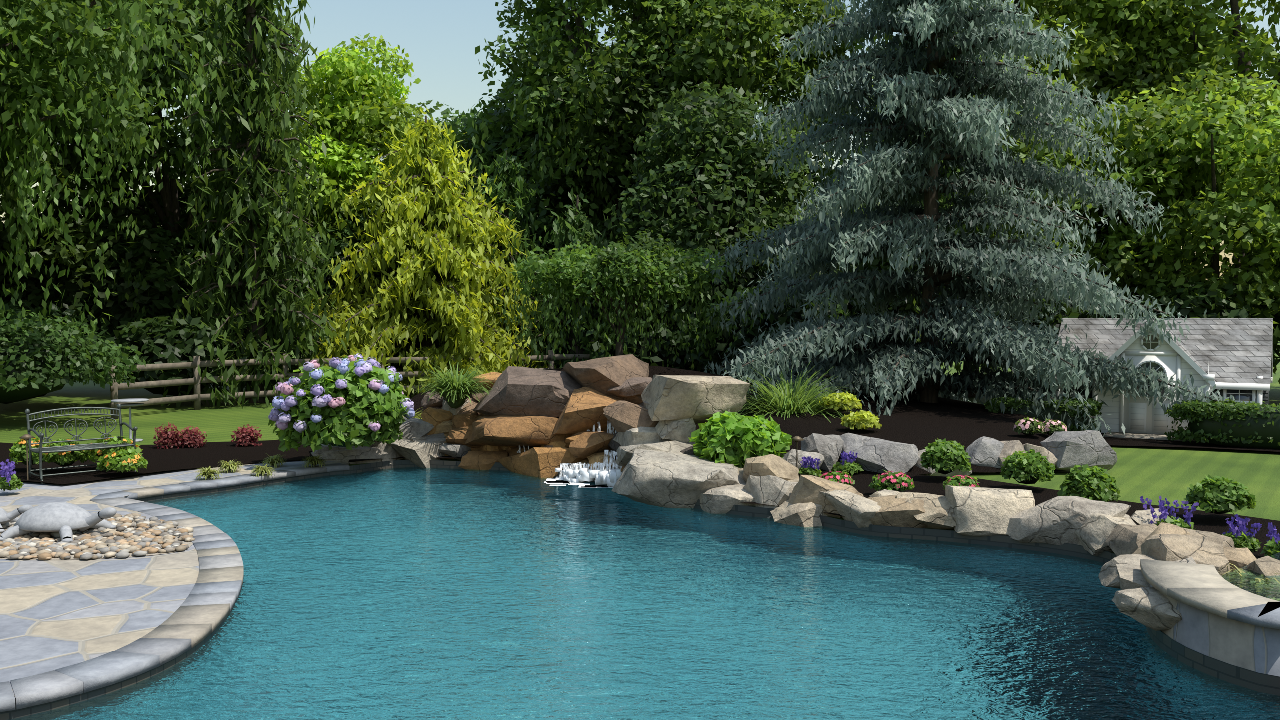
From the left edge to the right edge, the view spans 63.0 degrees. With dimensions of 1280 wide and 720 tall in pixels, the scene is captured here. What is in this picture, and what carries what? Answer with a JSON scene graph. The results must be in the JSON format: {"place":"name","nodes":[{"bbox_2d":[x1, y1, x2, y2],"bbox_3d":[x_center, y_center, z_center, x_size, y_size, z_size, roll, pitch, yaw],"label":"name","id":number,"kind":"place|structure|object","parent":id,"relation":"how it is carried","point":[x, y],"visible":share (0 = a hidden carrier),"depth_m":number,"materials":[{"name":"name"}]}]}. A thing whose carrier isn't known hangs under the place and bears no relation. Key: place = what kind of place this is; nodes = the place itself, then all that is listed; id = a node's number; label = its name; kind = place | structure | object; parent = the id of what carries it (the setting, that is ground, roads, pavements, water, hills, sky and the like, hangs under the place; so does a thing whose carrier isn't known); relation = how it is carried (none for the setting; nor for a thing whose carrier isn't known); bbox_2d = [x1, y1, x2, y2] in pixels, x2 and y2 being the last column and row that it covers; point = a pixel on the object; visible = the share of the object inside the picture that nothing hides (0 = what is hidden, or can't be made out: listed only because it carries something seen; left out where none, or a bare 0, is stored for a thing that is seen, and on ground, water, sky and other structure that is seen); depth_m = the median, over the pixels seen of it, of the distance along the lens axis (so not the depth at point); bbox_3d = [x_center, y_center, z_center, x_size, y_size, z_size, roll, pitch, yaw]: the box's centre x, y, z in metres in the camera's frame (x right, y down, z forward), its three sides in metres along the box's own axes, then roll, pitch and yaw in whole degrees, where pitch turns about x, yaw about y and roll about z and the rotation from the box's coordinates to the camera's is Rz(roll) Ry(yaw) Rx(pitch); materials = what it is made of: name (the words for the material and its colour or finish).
{"place":"outdoors","nodes":[
{"label":"outdoors","id":0,"kind":"place"},
{"bbox_2d":[0,459,349,695],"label":"stone patio","id":1,"kind":"structure","parent":0,"point":[56,614],"depth_m":8.43,"materials":[{"name":"grey stone"}]},
{"bbox_2d":[0,513,194,560],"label":"pebbles","id":2,"kind":"object","parent":1,"relation":"on","point":[45,546],"visible":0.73,"depth_m":10.18,"materials":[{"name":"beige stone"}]},
{"bbox_2d":[0,505,32,532],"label":"turtle statue","id":3,"kind":"object","parent":2,"relation":"on","point":[5,517],"visible":0.8,"depth_m":10.95,"materials":[{"name":"stone"}]},
{"bbox_2d":[0,502,116,542],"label":"turtle statue","id":4,"kind":"object","parent":2,"relation":"on","point":[64,519],"visible":0.95,"depth_m":10.40,"materials":[{"name":"stone"}]},
{"bbox_2d":[0,338,1279,553],"bbox_3d":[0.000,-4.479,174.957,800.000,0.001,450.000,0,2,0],"label":"lawn","id":5,"kind":"structure","parent":0,"point":[1155,473],"depth_m":19.70,"materials":[{"name":"green plant"}]},
{"bbox_2d":[111,398,148,442],"bbox_3d":[-9.296,1.109,19.056,0.620,0.765,0.620,0,2,0],"label":"birdbath","id":6,"kind":"object","parent":5,"relation":"on","point":[130,405],"visible":0.77,"depth_m":19.03,"materials":[{"name":"stone"}]},
{"bbox_2d":[110,350,590,419],"bbox_3d":[-6.595,0.476,28.320,14.355,1.340,2.023,-2,3,-36],"label":"wooden fence","id":7,"kind":"object","parent":5,"relation":"on","point":[197,397],"visible":0.38,"depth_m":25.85,"materials":[{"name":"brown wood"}]},
{"bbox_2d":[0,0,1279,601],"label":"vegetation","id":8,"kind":"object","parent":5,"relation":"on","point":[542,148],"depth_m":26.79,"materials":[{"name":"green plant"}]},
{"bbox_2d":[269,356,414,433],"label":"hydrangea flowers","id":9,"kind":"object","parent":8,"relation":"attached to","point":[280,426],"visible":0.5,"depth_m":15.04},
{"bbox_2d":[0,232,1279,514],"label":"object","id":10,"kind":"object","parent":8,"relation":"attached to","point":[1245,431],"visible":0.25,"depth_m":19.55,"materials":[{"name":"green plant"}]},
{"bbox_2d":[0,353,1279,546],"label":"petals","id":11,"kind":"object","parent":8,"relation":"attached to","point":[810,461],"visible":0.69,"depth_m":14.37,"materials":[{"name":"pink plant"}]},
{"bbox_2d":[0,366,1279,559],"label":"mulch beds","id":12,"kind":"object","parent":5,"relation":"on","point":[922,425],"visible":0.18,"depth_m":16.58,"materials":[{"name":"brown soil"}]},
{"bbox_2d":[25,404,138,484],"bbox_3d":[-7.811,1.160,14.643,0.755,0.990,1.264,2,3,44],"label":"garden bench","id":13,"kind":"object","parent":12,"relation":"on","point":[41,450],"visible":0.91,"depth_m":14.65,"materials":[{"name":"metal"}]},
{"bbox_2d":[19,434,804,480],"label":"path lights","id":14,"kind":"object","parent":12,"relation":"on","point":[797,439],"visible":1,"depth_m":14.01,"materials":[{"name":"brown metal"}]},
{"bbox_2d":[310,354,1279,630],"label":"rocks","id":15,"kind":"object","parent":5,"relation":"on","point":[549,419],"visible":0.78,"depth_m":14.14,"materials":[{"name":"beige stone"}]},
{"bbox_2d":[485,415,622,481],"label":"waterfall streams","id":16,"kind":"object","parent":15,"relation":"on","point":[576,466],"visible":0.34,"depth_m":14.86,"materials":[{"name":"white liquid"}]},
{"bbox_2d":[1103,432,1187,441],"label":"stone slab","id":17,"kind":"structure","parent":5,"relation":"on","point":[1139,436],"depth_m":19.32,"materials":[{"name":"grey stone"}]},
{"bbox_2d":[1049,321,1272,434],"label":"shed trim","id":18,"kind":"structure","parent":5,"relation":"on","point":[1169,363],"depth_m":19.53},
{"bbox_2d":[1063,335,1252,404],"bbox_3d":[9.697,0.286,19.719,3.240,1.519,0.304,1,3,32],"label":"shed glass","id":19,"kind":"object","parent":18,"relation":"in","point":[1246,397],"visible":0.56,"depth_m":19.54,"materials":[{"name":"glass"}]},
{"bbox_2d":[1088,327,1256,432],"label":"shed wall","id":20,"kind":"structure","parent":5,"relation":"on","point":[1111,420],"depth_m":19.72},
{"bbox_2d":[1049,384,1269,405],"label":"shed shutters","id":21,"kind":"object","parent":20,"relation":"attached to","point":[1265,397],"visible":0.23,"depth_m":18.90,"materials":[{"name":"grey wood"}]},
{"bbox_2d":[1055,318,1272,383],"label":"shed roof","id":22,"kind":"structure","parent":20,"relation":"on","point":[1236,350],"depth_m":19.93,"materials":[{"name":"grey tile"}]},
{"bbox_2d":[1150,584,1279,676],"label":"spa wall","id":23,"kind":"structure","parent":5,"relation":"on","point":[1253,648],"depth_m":6.70,"materials":[{"name":"grey stone"}]},
{"bbox_2d":[1140,559,1279,629],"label":"spa coping","id":24,"kind":"object","parent":23,"relation":"on","point":[1208,588],"visible":1,"depth_m":7.08,"materials":[{"name":"beige stone"}]},
{"bbox_2d":[0,460,1279,719],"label":"pool shell","id":25,"kind":"object","parent":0,"point":[1243,677],"visible":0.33,"depth_m":10.34},
{"bbox_2d":[0,463,349,712],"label":"pool coping","id":26,"kind":"object","parent":25,"relation":"on","point":[201,614],"visible":0.88,"depth_m":7.83,"materials":[{"name":"grey stone"}]},
{"bbox_2d":[9,467,1279,719],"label":"pool water","id":27,"kind":"structure","parent":25,"relation":"in","point":[411,593],"depth_m":8.00,"materials":[{"name":"teal liquid"}]},
{"bbox_2d":[544,468,621,487],"bbox_3d":[-0.702,1.658,14.843,1.316,0.319,1.080,0,2,0],"label":"waterfall foam","id":28,"kind":"object","parent":27,"relation":"on","point":[610,478],"visible":0.89,"depth_m":14.69,"materials":[{"name":"white"}]},
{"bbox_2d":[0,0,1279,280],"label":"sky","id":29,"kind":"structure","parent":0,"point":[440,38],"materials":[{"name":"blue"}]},
{"bbox_2d":[1221,552,1279,601],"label":"spa water","id":30,"kind":"structure","parent":0,"point":[1268,589],"depth_m":7.97,"materials":[{"name":"green liquid"}]}
]}

